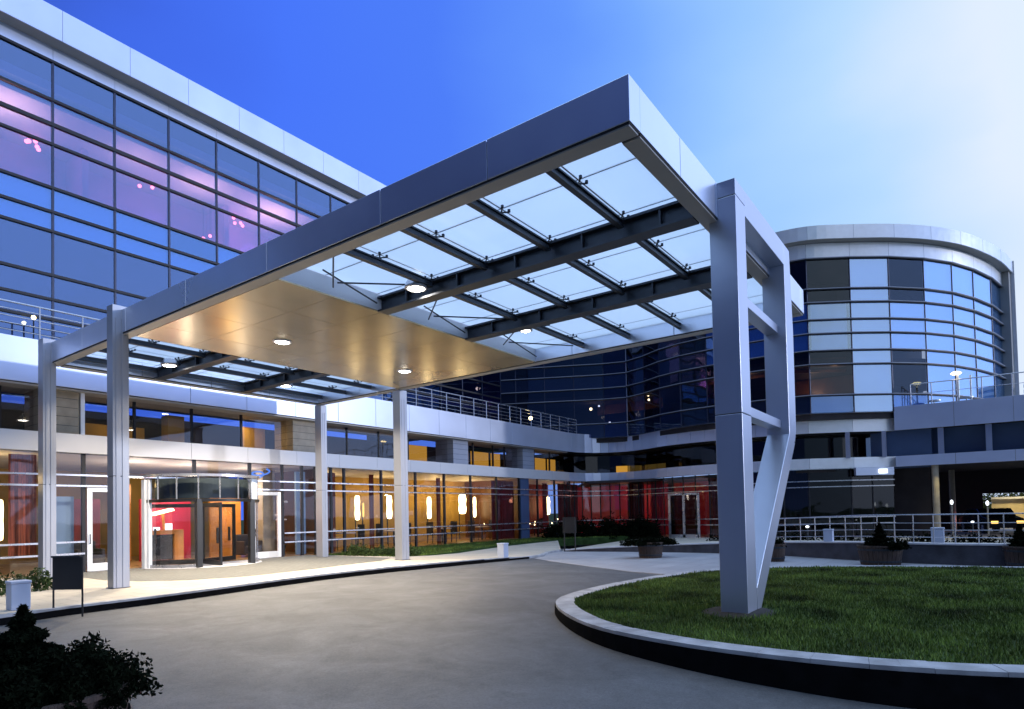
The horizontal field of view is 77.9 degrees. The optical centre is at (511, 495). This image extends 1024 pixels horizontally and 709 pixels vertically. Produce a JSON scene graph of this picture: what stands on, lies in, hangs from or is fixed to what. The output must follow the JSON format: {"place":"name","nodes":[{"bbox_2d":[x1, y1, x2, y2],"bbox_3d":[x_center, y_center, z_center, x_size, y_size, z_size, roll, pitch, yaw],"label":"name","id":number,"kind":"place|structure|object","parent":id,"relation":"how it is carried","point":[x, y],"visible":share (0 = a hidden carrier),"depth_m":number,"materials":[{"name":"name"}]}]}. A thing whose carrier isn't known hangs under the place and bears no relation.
{"place":"outdoors","nodes":[
{"label":"outdoors","id":0,"kind":"place"},
{"bbox_2d":[0,541,560,613],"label":"sidewalk","id":1,"kind":"structure","parent":0,"point":[95,590],"depth_m":15.30,"materials":[{"name":"concrete"}]},
{"bbox_2d":[5,579,31,610],"bbox_3d":[-8.578,1.721,11.007,0.304,0.500,0.304,-2,-2,36],"label":"trash can","id":2,"kind":"object","parent":1,"relation":"on","point":[18,592],"visible":0.94,"depth_m":10.91,"materials":[{"name":"plastic"}]},
{"bbox_2d":[0,567,51,596],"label":"shrub","id":3,"kind":"object","parent":1,"relation":"on","point":[39,583],"visible":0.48,"depth_m":14.01,"materials":[{"name":"green plant"}]},
{"bbox_2d":[51,555,83,616],"bbox_3d":[-7.743,1.574,11.027,0.570,1.060,0.090,-1,-2,5],"label":"notice stand","id":4,"kind":"object","parent":1,"relation":"on","point":[67,572],"visible":1,"depth_m":11.03,"materials":[{"name":"black paint"}]},
{"bbox_2d":[83,555,388,580],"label":"entrance paving","id":5,"kind":"structure","parent":1,"relation":"on","point":[283,564],"depth_m":18.77,"materials":[{"name":"concrete"}]},
{"bbox_2d":[0,0,583,578],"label":"hotel building","id":6,"kind":"structure","parent":1,"relation":"on","point":[88,228],"depth_m":23.60,"materials":[{"name":"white glass"}]},
{"bbox_2d":[0,499,3,540],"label":"strip lamp","id":7,"kind":"object","parent":6,"relation":"on","point":[1,519],"visible":1,"depth_m":19.21,"materials":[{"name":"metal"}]},
{"bbox_2d":[0,173,50,228],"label":"window","id":8,"kind":"structure","parent":6,"relation":"in","point":[10,186],"depth_m":19.24,"materials":[{"name":"blue glass"}]},
{"bbox_2d":[54,191,112,247],"bbox_3d":[-13.852,-9.588,20.522,0.070,2.720,1.750,-2,-2,36],"label":"window","id":9,"kind":"structure","parent":6,"relation":"in","point":[65,204],"depth_m":20.48,"materials":[{"name":"blue glass"}]},
{"bbox_2d":[74,541,104,564],"bbox_3d":[-13.754,1.866,20.486,0.760,0.800,0.800,-2,-2,36],"label":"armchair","id":10,"kind":"object","parent":6,"relation":"in","point":[98,555],"visible":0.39,"depth_m":20.52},
{"bbox_2d":[86,487,107,571],"bbox_3d":[-12.553,1.054,19.544,0.324,2.600,1.040,-2,-2,36],"label":"door","id":11,"kind":"structure","parent":6,"relation":"in","point":[91,566],"depth_m":19.14,"materials":[{"name":"white metal"}]},
{"bbox_2d":[116,212,167,263],"bbox_3d":[-12.808,-9.570,21.951,0.070,2.720,1.750,-2,-2,36],"label":"window","id":12,"kind":"structure","parent":6,"relation":"in","point":[126,224],"depth_m":21.92,"materials":[{"name":"blue glass"}]},
{"bbox_2d":[152,529,183,559],"bbox_3d":[-12.723,1.819,23.140,0.500,1.140,1.200,-2,-2,36],"label":"reception desk","id":13,"kind":"object","parent":6,"relation":"on","point":[169,545],"visible":0.67,"depth_m":23.13,"materials":[{"name":"orange wood"}]},
{"bbox_2d":[152,508,173,529],"bbox_3d":[-12.732,0.854,23.097,0.300,0.794,0.700,-2,-2,36],"label":"desk lamp","id":14,"kind":"object","parent":13,"relation":"on","point":[161,512],"visible":0.93,"depth_m":23.07,"materials":[{"name":"plastic"}]},
{"bbox_2d":[170,230,215,272],"bbox_3d":[-11.763,-9.552,23.380,0.070,2.720,1.750,-2,-2,36],"label":"window","id":15,"kind":"structure","parent":6,"relation":"in","point":[180,242],"depth_m":23.31,"materials":[{"name":"blue glass"}]},
{"bbox_2d":[141,473,261,568],"bbox_3d":[-10.143,0.816,21.105,2.970,2.940,3.800,-2,-2,36],"label":"revolving door","id":16,"kind":"structure","parent":6,"relation":"in","point":[163,487],"depth_m":19.89,"materials":[{"name":"silver metal"}]},
{"bbox_2d":[218,247,239,263],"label":"window","id":17,"kind":"structure","parent":6,"relation":"in","point":[224,255],"depth_m":24.36,"materials":[{"name":"blue glass"}]},
{"bbox_2d":[236,534,262,554],"bbox_3d":[-10.471,1.927,25.147,0.760,0.800,0.800,-2,-2,36],"label":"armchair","id":18,"kind":"object","parent":6,"relation":"in","point":[241,544],"visible":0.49,"depth_m":25.02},
{"bbox_2d":[255,492,280,558],"bbox_3d":[-9.319,1.129,23.968,0.324,2.560,1.200,-2,-2,36],"label":"door","id":19,"kind":"structure","parent":6,"relation":"in","point":[271,554],"depth_m":24.27,"materials":[{"name":"white metal"}]},
{"bbox_2d":[0,298,576,433],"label":"terrace railing","id":20,"kind":"object","parent":6,"relation":"on","point":[83,323],"visible":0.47,"depth_m":31.05,"materials":[{"name":"silver metal"}]},
{"bbox_2d":[354,496,359,545],"bbox_3d":[-7.725,1.250,31.645,0.267,2.540,0.267,-1,-2,-9],"label":"strip lamp","id":21,"kind":"object","parent":6,"relation":"on","point":[357,507],"visible":0.94,"depth_m":31.57,"materials":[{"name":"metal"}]},
{"bbox_2d":[351,524,364,545],"bbox_3d":[-7.136,1.884,29.343,0.440,1.120,0.450,-2,-2,36],"label":"dining chair","id":22,"kind":"object","parent":6,"relation":"on","point":[362,532],"visible":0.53,"depth_m":29.45,"materials":[{"name":"metal"}]},
{"bbox_2d":[386,495,391,543],"bbox_3d":[-6.460,1.257,33.371,0.300,2.570,0.300,-1,-2,-9],"label":"strip lamp","id":23,"kind":"object","parent":6,"relation":"on","point":[389,506],"visible":0.9,"depth_m":33.29,"materials":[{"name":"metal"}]},
{"bbox_2d":[446,521,456,541],"bbox_3d":[-3.301,1.950,34.590,0.440,1.120,0.450,-2,-2,36],"label":"dining chair","id":24,"kind":"object","parent":6,"relation":"on","point":[454,528],"visible":0.79,"depth_m":34.69,"materials":[{"name":"metal"}]},
{"bbox_2d":[458,494,465,538],"bbox_3d":[-2.973,1.256,38.132,0.464,2.690,0.464,-1,-2,-9],"label":"strip lamp","id":25,"kind":"object","parent":6,"relation":"on","point":[462,502],"visible":0.91,"depth_m":37.99,"materials":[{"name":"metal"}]},
{"bbox_2d":[38,74,803,613],"bbox_3d":[-2.836,-1.136,15.337,17.576,6.550,9.150,-2,-2,36],"label":"entrance canopy","id":26,"kind":"object","parent":1,"relation":"on","point":[612,216],"visible":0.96,"depth_m":11.70,"materials":[{"name":"metal"}]},
{"bbox_2d":[160,358,177,366],"bbox_3d":[-9.619,-3.728,17.782,0.450,0.205,0.450,-2,-2,36],"label":"down light","id":27,"kind":"object","parent":26,"relation":"attached to","point":[168,362],"visible":1,"depth_m":17.64,"materials":[{"name":"silver metal"}]},
{"bbox_2d":[404,279,427,292],"bbox_3d":[-1.853,-4.068,12.233,0.450,0.205,0.450,-2,-2,36],"label":"down light","id":28,"kind":"object","parent":26,"relation":"attached to","point":[412,286],"visible":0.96,"depth_m":12.13,"materials":[{"name":"silver metal"}]},
{"bbox_2d":[497,543,508,557],"bbox_3d":[-0.318,1.896,22.086,0.304,0.500,0.304,-2,-2,36],"label":"bollard","id":29,"kind":"object","parent":1,"relation":"on","point":[502,550],"visible":1,"depth_m":21.97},
{"bbox_2d":[241,513,597,548],"bbox_3d":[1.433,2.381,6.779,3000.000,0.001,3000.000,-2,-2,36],"label":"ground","id":30,"kind":"structure","parent":0,"point":[551,517],"depth_m":122.86,"materials":[{"name":"plant"}]},
{"bbox_2d":[870,395,1023,529],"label":"terrace deck","id":31,"kind":"structure","parent":30,"relation":"on","point":[914,439],"depth_m":32.83,"materials":[{"name":"metal"}]},
{"bbox_2d":[951,371,971,400],"bbox_3d":[23.320,-5.537,32.872,0.880,1.920,0.480,-2,-2,36],"label":"lamp post","id":32,"kind":"object","parent":31,"relation":"on","point":[958,391],"visible":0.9,"depth_m":32.90,"materials":[{"name":"white metal"}]},
{"bbox_2d":[910,372,1023,404],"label":"deck railing","id":33,"kind":"object","parent":31,"relation":"on","point":[1012,383],"visible":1,"depth_m":32.38,"materials":[{"name":"silver metal"}]},
{"bbox_2d":[982,469,1023,493],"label":"underpass lintel","id":34,"kind":"structure","parent":31,"relation":"attached to","point":[1004,481],"depth_m":40.59,"materials":[{"name":"concrete"}]},
{"bbox_2d":[930,471,982,529],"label":"underpass wall","id":35,"kind":"structure","parent":30,"relation":"on","point":[968,490],"depth_m":41.89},
{"bbox_2d":[0,549,910,708],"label":"road","id":36,"kind":"structure","parent":0,"point":[495,635],"depth_m":8.06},
{"bbox_2d":[0,604,163,708],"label":"bush","id":37,"kind":"object","parent":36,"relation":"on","point":[37,671],"visible":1,"depth_m":3.89,"materials":[{"name":"green plant"}]},
{"bbox_2d":[0,550,560,625],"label":"sidewalk kerb","id":38,"kind":"structure","parent":36,"relation":"on","point":[51,612],"depth_m":13.98,"materials":[{"name":"concrete"}]},
{"bbox_2d":[555,565,1023,708],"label":"island kerb","id":39,"kind":"structure","parent":36,"relation":"on","point":[914,684],"depth_m":6.41,"materials":[{"name":"concrete"}]},
{"bbox_2d":[574,565,1023,664],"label":"island grass","id":40,"kind":"structure","parent":39,"relation":"on","point":[899,601],"depth_m":9.29,"materials":[{"name":"plant"}]},
{"bbox_2d":[701,606,775,617],"bbox_3d":[3.384,1.715,9.386,1.240,0.054,1.240,-2,-2,36],"label":"mulch patch","id":41,"kind":"object","parent":40,"relation":"on","point":[715,610],"visible":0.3,"depth_m":9.16,"materials":[{"name":"soil"}]},
{"bbox_2d":[329,536,629,555],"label":"lawn","id":42,"kind":"structure","parent":0,"point":[587,541],"depth_m":36.34,"materials":[{"name":"plant"}]},
{"bbox_2d":[342,542,423,555],"bbox_3d":[-4.923,2.053,24.623,3.291,0.613,2.066,-2,-2,16],"label":"flower bed","id":43,"kind":"object","parent":42,"relation":"on","point":[366,550],"visible":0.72,"depth_m":24.25,"materials":[{"name":"green plant"}]},
{"bbox_2d":[539,511,653,538],"bbox_3d":[5.199,1.812,38.435,7.747,1.763,3.037,-1,-2,-11],"label":"hedge","id":44,"kind":"object","parent":42,"relation":"on","point":[586,529],"visible":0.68,"depth_m":37.83,"materials":[{"name":"green plant"}]},
{"bbox_2d":[1,0,1023,519],"label":"sky","id":45,"kind":"structure","parent":0,"point":[823,112],"materials":[{"name":"blue"}]},
{"bbox_2d":[534,551,972,574],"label":"plaza","id":46,"kind":"structure","parent":0,"point":[671,562],"depth_m":19.85,"materials":[{"name":"concrete"}]},
{"bbox_2d":[562,517,576,551],"bbox_3d":[2.361,1.577,25.952,0.576,1.400,0.057,-2,-2,19],"label":"notice stand","id":47,"kind":"object","parent":46,"relation":"on","point":[569,524],"visible":1,"depth_m":25.96,"materials":[{"name":"black paint"}]},
{"bbox_2d":[619,536,679,557],"bbox_3d":[4.708,1.735,21.919,2.171,0.800,1.283,0,-2,-27],"label":"planter","id":48,"kind":"object","parent":46,"relation":"on","point":[649,547],"visible":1,"depth_m":21.60,"materials":[{"name":"grey concrete"}]},
{"bbox_2d":[619,515,663,538],"bbox_3d":[7.714,1.937,38.301,2.886,1.596,1.918,-1,-2,10],"label":"shrub","id":49,"kind":"object","parent":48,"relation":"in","point":[654,529],"visible":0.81,"depth_m":37.86,"materials":[{"name":"green plant"}]},
{"bbox_2d":[771,537,786,561],"bbox_3d":[8.025,1.592,19.355,0.711,0.802,0.731,-2,-2,36],"label":"planter","id":50,"kind":"object","parent":46,"relation":"on","point":[778,554],"visible":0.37,"depth_m":19.05,"materials":[{"name":"grey concrete"}]},
{"bbox_2d":[565,541,1008,565],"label":"wall","id":51,"kind":"structure","parent":46,"relation":"on","point":[983,554],"depth_m":17.79,"materials":[{"name":"concrete"}]},
{"bbox_2d":[823,529,833,541],"bbox_3d":[10.012,1.259,20.031,0.284,0.420,0.284,-2,-2,36],"label":"bollard","id":52,"kind":"object","parent":51,"relation":"on","point":[828,534],"visible":0.91,"depth_m":19.93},
{"bbox_2d":[777,513,1023,543],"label":"garden railing","id":53,"kind":"object","parent":51,"relation":"on","point":[933,537],"visible":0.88,"depth_m":17.75,"materials":[{"name":"silver metal"}]},
{"bbox_2d":[856,522,912,564],"bbox_3d":[10.220,1.303,17.473,1.197,1.182,1.284,0,-2,-39],"label":"planter","id":54,"kind":"object","parent":46,"relation":"on","point":[889,553],"visible":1,"depth_m":17.14,"materials":[{"name":"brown wood"}]},
{"bbox_2d":[1002,524,1023,566],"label":"planter","id":55,"kind":"object","parent":46,"relation":"on","point":[1013,551],"visible":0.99,"depth_m":15.82,"materials":[{"name":"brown wood"}]},
{"bbox_2d":[573,528,1023,548],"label":"raised walkway","id":56,"kind":"structure","parent":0,"point":[704,538],"depth_m":33.31,"materials":[{"name":"concrete"}]},
{"bbox_2d":[468,224,1019,537],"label":"curved building","id":57,"kind":"structure","parent":56,"relation":"on","point":[885,305],"depth_m":36.07,"materials":[{"name":"white metal"}]},
{"bbox_2d":[501,381,514,392],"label":"window","id":58,"kind":"structure","parent":57,"relation":"in","point":[506,386],"depth_m":44.23,"materials":[{"name":"blue glass"}]},
{"bbox_2d":[516,379,543,391],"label":"window","id":59,"kind":"structure","parent":57,"relation":"in","point":[524,385],"depth_m":43.98,"materials":[{"name":"blue glass"}]},
{"bbox_2d":[545,378,572,390],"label":"window","id":60,"kind":"structure","parent":57,"relation":"in","point":[559,383],"depth_m":43.64,"materials":[{"name":"blue glass"}]},
{"bbox_2d":[546,426,573,432],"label":"window","id":61,"kind":"structure","parent":57,"relation":"in","point":[571,429],"depth_m":43.50,"materials":[{"name":"blue glass"}]},
{"bbox_2d":[574,376,602,388],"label":"window","id":62,"kind":"structure","parent":57,"relation":"in","point":[595,381],"depth_m":43.31,"materials":[{"name":"blue glass"}]},
{"bbox_2d":[575,425,603,437],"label":"window","id":63,"kind":"structure","parent":57,"relation":"in","point":[596,431],"depth_m":43.18,"materials":[{"name":"blue glass"}]},
{"bbox_2d":[604,374,625,387],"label":"window","id":64,"kind":"structure","parent":57,"relation":"in","point":[620,379],"depth_m":42.86,"materials":[{"name":"blue glass"}]},
{"bbox_2d":[605,423,626,437],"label":"window","id":65,"kind":"structure","parent":57,"relation":"in","point":[611,430],"depth_m":42.78,"materials":[{"name":"blue glass"}]},
{"bbox_2d":[627,369,642,384],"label":"window","id":66,"kind":"structure","parent":57,"relation":"in","point":[636,376],"depth_m":41.93,"materials":[{"name":"blue glass"}]},
{"bbox_2d":[629,420,645,435],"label":"window","id":67,"kind":"structure","parent":57,"relation":"in","point":[635,428],"depth_m":41.79,"materials":[{"name":"blue glass"}]},
{"bbox_2d":[645,363,659,379],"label":"window","id":68,"kind":"structure","parent":57,"relation":"in","point":[652,371],"depth_m":40.51,"materials":[{"name":"blue glass"}]},
{"bbox_2d":[646,416,661,432],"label":"window","id":69,"kind":"structure","parent":57,"relation":"in","point":[652,424],"depth_m":40.37,"materials":[{"name":"blue glass"}]},
{"bbox_2d":[660,358,678,374],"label":"window","id":70,"kind":"structure","parent":57,"relation":"in","point":[669,366],"depth_m":39.03,"materials":[{"name":"blue glass"}]},
{"bbox_2d":[661,412,680,429],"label":"window","id":71,"kind":"structure","parent":57,"relation":"in","point":[669,421],"depth_m":38.90,"materials":[{"name":"blue glass"}]},
{"bbox_2d":[668,492,700,537],"bbox_3d":[10.383,1.191,38.236,1.940,2.720,0.090,-2,-2,36],"label":"door","id":72,"kind":"structure","parent":57,"relation":"in","point":[683,508],"depth_m":38.18,"materials":[{"name":"silver metal"}]},
{"bbox_2d":[680,352,705,369],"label":"window","id":73,"kind":"structure","parent":57,"relation":"in","point":[695,360],"depth_m":37.74,"materials":[{"name":"blue glass"}]},
{"bbox_2d":[682,408,707,426],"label":"window","id":74,"kind":"structure","parent":57,"relation":"in","point":[694,417],"depth_m":37.65,"materials":[{"name":"blue glass"}]},
{"bbox_2d":[706,333,713,364],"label":"window","id":75,"kind":"structure","parent":57,"relation":"in","point":[709,342],"depth_m":37.01,"materials":[{"name":"blue glass"}]},
{"bbox_2d":[708,407,715,422],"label":"window","id":76,"kind":"structure","parent":57,"relation":"in","point":[711,411],"depth_m":36.91,"materials":[{"name":"blue glass"}]},
{"bbox_2d":[748,325,764,357],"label":"window","id":77,"kind":"structure","parent":57,"relation":"in","point":[755,349],"depth_m":35.39,"materials":[{"name":"blue glass"}]},
{"bbox_2d":[751,401,765,412],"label":"window","id":78,"kind":"structure","parent":57,"relation":"in","point":[761,406],"depth_m":35.20,"materials":[{"name":"blue glass"}]},
{"bbox_2d":[778,504,783,536],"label":"shop window","id":79,"kind":"structure","parent":57,"relation":"in","point":[781,521],"depth_m":35.34,"materials":[{"name":"black glass"}]},
{"bbox_2d":[785,470,809,535],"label":"shop window","id":80,"kind":"structure","parent":57,"relation":"in","point":[796,499],"depth_m":35.04,"materials":[{"name":"black glass"}]},
{"bbox_2d":[792,305,807,351],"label":"window","id":81,"kind":"structure","parent":57,"relation":"in","point":[800,343],"depth_m":34.23,"materials":[{"name":"blue glass"}]},
{"bbox_2d":[795,397,810,414],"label":"window","id":82,"kind":"structure","parent":57,"relation":"in","point":[802,405],"depth_m":34.14,"materials":[{"name":"blue glass"}]},
{"bbox_2d":[810,303,847,349],"bbox_3d":[17.020,-9.060,33.988,2.198,2.590,0.090,-1,-2,3],"label":"window","id":83,"kind":"structure","parent":57,"relation":"in","point":[835,310],"depth_m":34.02,"materials":[{"name":"blue glass"}]},
{"bbox_2d":[809,468,851,535],"bbox_3d":[17.425,0.361,34.648,2.173,3.680,0.020,-1,-2,10],"label":"shop window","id":84,"kind":"structure","parent":57,"relation":"in","point":[824,501],"depth_m":34.64,"materials":[{"name":"black glass"}]},
{"bbox_2d":[811,396,852,413],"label":"window","id":85,"kind":"structure","parent":57,"relation":"in","point":[825,404],"depth_m":33.91,"materials":[{"name":"blue glass"}]},
{"bbox_2d":[852,468,873,535],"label":"shop window","id":86,"kind":"structure","parent":57,"relation":"in","point":[862,495],"depth_m":34.45,"materials":[{"name":"black glass"}]},
{"bbox_2d":[850,258,887,299],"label":"window","id":87,"kind":"structure","parent":57,"relation":"in","point":[866,272],"depth_m":34.06,"materials":[{"name":"blue glass"}]},
{"bbox_2d":[851,302,889,348],"bbox_3d":[19.204,-9.107,33.950,2.084,2.590,0.090,-1,-2,-2],"label":"window","id":88,"kind":"structure","parent":57,"relation":"in","point":[877,309],"depth_m":33.99,"materials":[{"name":"blue glass"}]},
{"bbox_2d":[853,350,891,411],"bbox_3d":[19.267,-6.149,33.867,2.084,3.330,0.090,-1,-2,-2],"label":"window","id":89,"kind":"structure","parent":57,"relation":"in","point":[874,378],"depth_m":33.90,"materials":[{"name":"blue glass"}]},
{"bbox_2d":[854,467,893,475],"bbox_3d":[19.404,-1.318,33.909,1.994,0.410,0.308,-1,-2,2],"label":"wall sign","id":90,"kind":"object","parent":57,"relation":"attached to","point":[874,471],"visible":1,"depth_m":33.83,"materials":[{"name":"plastic"}]},
{"bbox_2d":[873,475,894,534],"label":"shop window","id":91,"kind":"structure","parent":57,"relation":"in","point":[883,495],"depth_m":34.44,"materials":[{"name":"black glass"}]},
{"bbox_2d":[888,302,924,348],"bbox_3d":[21.316,-9.146,34.154,2.103,2.590,0.090,-1,-2,-9],"label":"window","id":92,"kind":"structure","parent":57,"relation":"in","point":[911,310],"depth_m":34.20,"materials":[{"name":"blue glass"}]},
{"bbox_2d":[892,395,926,411],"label":"window","id":93,"kind":"structure","parent":57,"relation":"in","point":[899,400],"depth_m":34.07,"materials":[{"name":"blue glass"}]},
{"bbox_2d":[922,260,950,303],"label":"window","id":94,"kind":"structure","parent":57,"relation":"in","point":[936,274],"depth_m":34.80,"materials":[{"name":"blue glass"}]},
{"bbox_2d":[923,304,952,350],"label":"window","id":95,"kind":"structure","parent":57,"relation":"in","point":[937,342],"depth_m":34.72,"materials":[{"name":"blue glass"}]},
{"bbox_2d":[925,351,954,403],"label":"window","id":96,"kind":"structure","parent":57,"relation":"in","point":[935,373],"depth_m":34.64,"materials":[{"name":"blue glass"}]},
{"bbox_2d":[950,265,971,308],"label":"window","id":97,"kind":"structure","parent":57,"relation":"in","point":[961,277],"depth_m":35.67,"materials":[{"name":"blue glass"}]},
{"bbox_2d":[951,307,973,353],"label":"window","id":98,"kind":"structure","parent":57,"relation":"in","point":[960,315],"depth_m":35.60,"materials":[{"name":"blue glass"}]},
{"bbox_2d":[953,353,975,400],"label":"window","id":99,"kind":"structure","parent":57,"relation":"in","point":[962,360],"depth_m":35.53,"materials":[{"name":"blue glass"}]},
{"bbox_2d":[971,271,989,318],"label":"window","id":100,"kind":"structure","parent":57,"relation":"in","point":[981,284],"depth_m":36.93,"materials":[{"name":"blue glass"}]},
{"bbox_2d":[972,312,991,358],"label":"window","id":101,"kind":"structure","parent":57,"relation":"in","point":[983,350],"depth_m":36.84,"materials":[{"name":"blue glass"}]},
{"bbox_2d":[974,357,992,397],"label":"window","id":102,"kind":"structure","parent":57,"relation":"in","point":[982,364],"depth_m":36.79,"materials":[{"name":"blue glass"}]},
{"bbox_2d":[988,279,1001,321],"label":"window","id":103,"kind":"structure","parent":57,"relation":"in","point":[996,297],"depth_m":38.25,"materials":[{"name":"blue glass"}]},
{"bbox_2d":[990,319,1002,363],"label":"window","id":104,"kind":"structure","parent":57,"relation":"in","point":[998,356],"depth_m":38.18,"materials":[{"name":"blue glass"}]},
{"bbox_2d":[992,362,1004,396],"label":"window","id":105,"kind":"structure","parent":57,"relation":"in","point":[1000,390],"depth_m":38.10,"materials":[{"name":"blue glass"}]},
{"bbox_2d":[706,528,1023,542],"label":"hedge","id":106,"kind":"object","parent":56,"relation":"on","point":[926,537],"visible":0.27,"depth_m":25.51,"materials":[{"name":"green plant"}]},
{"bbox_2d":[930,527,944,542],"bbox_3d":[11.909,1.094,17.718,0.324,0.420,0.324,-2,-2,36],"label":"bollard","id":107,"kind":"object","parent":56,"relation":"on","point":[938,531],"visible":1,"depth_m":17.60,"materials":[{"name":"concrete"}]},
{"bbox_2d":[959,508,1023,533],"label":"parked car","id":108,"kind":"object","parent":56,"relation":"on","point":[965,523],"visible":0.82,"depth_m":36.03,"materials":[{"name":"paint"}]},
{"bbox_2d":[983,493,1023,507],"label":"hillside tree","id":109,"kind":"object","parent":56,"relation":"on","point":[993,495],"visible":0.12,"depth_m":48.50,"materials":[{"name":"green plant"}]},
{"bbox_2d":[991,496,1023,517],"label":"garage wall","id":110,"kind":"structure","parent":56,"relation":"on","point":[1015,504],"depth_m":45.77,"materials":[{"name":"concrete"}]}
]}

